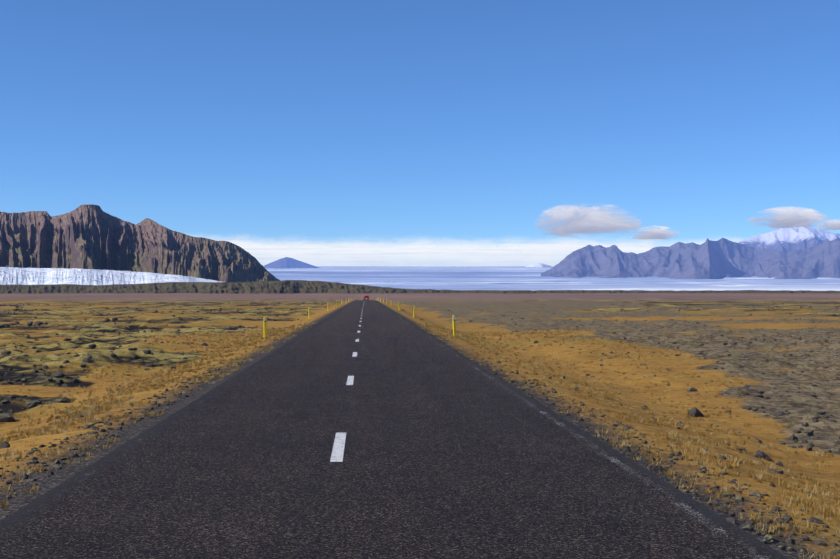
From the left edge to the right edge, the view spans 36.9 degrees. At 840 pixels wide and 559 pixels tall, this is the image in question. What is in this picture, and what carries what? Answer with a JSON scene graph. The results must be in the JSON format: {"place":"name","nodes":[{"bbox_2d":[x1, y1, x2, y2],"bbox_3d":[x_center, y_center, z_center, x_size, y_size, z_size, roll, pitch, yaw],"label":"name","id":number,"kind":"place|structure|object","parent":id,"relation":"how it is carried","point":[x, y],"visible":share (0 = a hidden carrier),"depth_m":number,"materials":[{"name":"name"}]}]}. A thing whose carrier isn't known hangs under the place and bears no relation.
{"place":"outdoors","nodes":[
{"label":"outdoors","id":0,"kind":"place"},
{"bbox_2d":[0,267,220,284],"bbox_3d":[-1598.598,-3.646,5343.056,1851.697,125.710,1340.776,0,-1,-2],"label":"glacier tongue","id":1,"kind":"object","parent":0,"point":[26,276],"visible":0.62,"depth_m":5136.59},
{"bbox_2d":[0,204,280,281],"bbox_3d":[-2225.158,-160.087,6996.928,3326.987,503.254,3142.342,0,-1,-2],"label":"mountain","id":2,"kind":"structure","parent":0,"point":[88,236],"depth_m":6463.01,"materials":[{"name":"brown stone"}]},
{"bbox_2d":[263,257,318,267],"bbox_3d":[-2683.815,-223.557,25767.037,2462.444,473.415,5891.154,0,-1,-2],"label":"mountain","id":3,"kind":"structure","parent":0,"point":[286,262],"depth_m":25148.98,"materials":[{"name":"blue stone"}]},
{"bbox_2d":[0,300,788,558],"bbox_3d":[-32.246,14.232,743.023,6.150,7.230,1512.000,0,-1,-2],"label":"road","id":4,"kind":"structure","parent":0,"point":[448,454],"depth_m":12.85,"materials":[{"name":"black asphalt"}]},
{"bbox_2d":[330,304,363,461],"bbox_3d":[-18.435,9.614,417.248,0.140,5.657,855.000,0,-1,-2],"label":"line","id":5,"kind":"object","parent":4,"relation":"on","point":[339,444],"visible":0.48,"depth_m":15.92,"materials":[{"name":"paint"}]},
{"bbox_2d":[430,337,766,558],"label":"edge line","id":6,"kind":"object","parent":4,"relation":"on","point":[622,463],"visible":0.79,"depth_m":12.51,"materials":[{"name":"paint"}]},
{"bbox_2d":[0,293,839,558],"bbox_3d":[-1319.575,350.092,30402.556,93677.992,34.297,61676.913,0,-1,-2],"label":"ground","id":7,"kind":"structure","parent":0,"point":[764,429],"depth_m":41.20,"materials":[{"name":"brown soil"}]},
{"bbox_2d":[264,316,266,336],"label":"post","id":8,"kind":"object","parent":7,"relation":"on","point":[265,326],"visible":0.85,"depth_m":61.80,"materials":[{"name":"yellow plastic"}]},
{"bbox_2d":[0,301,839,558],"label":"lava rocks","id":9,"kind":"object","parent":7,"relation":"on","point":[6,416],"visible":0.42,"depth_m":23.33,"materials":[{"name":"brown stone"}]},
{"bbox_2d":[0,322,839,558],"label":"grass tufts","id":10,"kind":"object","parent":7,"relation":"on","point":[757,476],"visible":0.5,"depth_m":22.69,"materials":[{"name":"plant"}]},
{"bbox_2d":[453,315,455,335],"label":"post","id":11,"kind":"object","parent":7,"relation":"on","point":[454,325],"visible":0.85,"depth_m":62.05,"materials":[{"name":"yellow plastic"}]},
{"bbox_2d":[0,280,839,293],"bbox_3d":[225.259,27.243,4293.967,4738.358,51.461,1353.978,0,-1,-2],"label":"moraine hills","id":12,"kind":"structure","parent":0,"point":[282,287],"depth_m":4008.22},
{"bbox_2d":[0,0,839,245],"label":"sky","id":13,"kind":"structure","parent":0,"point":[265,121],"materials":[{"name":"blue"}]},
{"bbox_2d":[224,239,736,266],"bbox_3d":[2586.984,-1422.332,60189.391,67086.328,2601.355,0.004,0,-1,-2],"label":"cloud","id":14,"kind":"structure","parent":0,"point":[422,253],"depth_m":60090.16,"materials":[{"name":"white"}]},
{"bbox_2d":[527,263,551,266],"bbox_3d":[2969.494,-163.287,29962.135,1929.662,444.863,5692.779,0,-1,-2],"label":"mountain","id":15,"kind":"structure","parent":0,"point":[540,265],"depth_m":29490.09,"materials":[{"name":"white snow"}]},
{"bbox_2d":[265,266,839,290],"bbox_3d":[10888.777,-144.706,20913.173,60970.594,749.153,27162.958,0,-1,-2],"label":"glacier","id":16,"kind":"object","parent":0,"point":[481,278],"visible":0.4,"depth_m":10655.33,"materials":[{"name":"white ice"}]},
{"bbox_2d":[537,205,640,235],"bbox_3d":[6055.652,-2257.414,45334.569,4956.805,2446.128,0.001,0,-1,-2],"label":"cloud","id":17,"kind":"structure","parent":0,"point":[583,220],"depth_m":45327.56,"materials":[{"name":"white"}]},
{"bbox_2d":[624,225,678,239],"bbox_3d":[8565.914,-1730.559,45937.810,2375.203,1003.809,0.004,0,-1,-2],"label":"cloud","id":18,"kind":"structure","parent":0,"point":[661,232],"depth_m":45938.13,"materials":[{"name":"white"}]},
{"bbox_2d":[541,238,839,278],"bbox_3d":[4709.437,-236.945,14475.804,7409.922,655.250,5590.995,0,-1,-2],"label":"mountain","id":19,"kind":"structure","parent":0,"point":[718,259],"depth_m":13363.09,"materials":[{"name":"blue stone"}]},
{"bbox_2d":[748,207,826,228],"bbox_3d":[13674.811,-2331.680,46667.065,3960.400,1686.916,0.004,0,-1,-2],"label":"cloud","id":20,"kind":"structure","parent":0,"point":[787,217],"depth_m":46670.20,"materials":[{"name":"white"}]},
{"bbox_2d":[737,226,839,252],"bbox_3d":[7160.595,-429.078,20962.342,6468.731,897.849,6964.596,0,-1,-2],"label":"mountain snow","id":21,"kind":"structure","parent":0,"point":[786,240],"depth_m":20284.21,"materials":[{"name":"white snow"}]},
{"bbox_2d":[813,220,839,229],"bbox_3d":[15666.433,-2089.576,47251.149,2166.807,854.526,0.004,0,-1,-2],"label":"cloud","id":22,"kind":"structure","parent":0,"point":[832,225],"depth_m":47238.53,"materials":[{"name":"white"}]}
]}

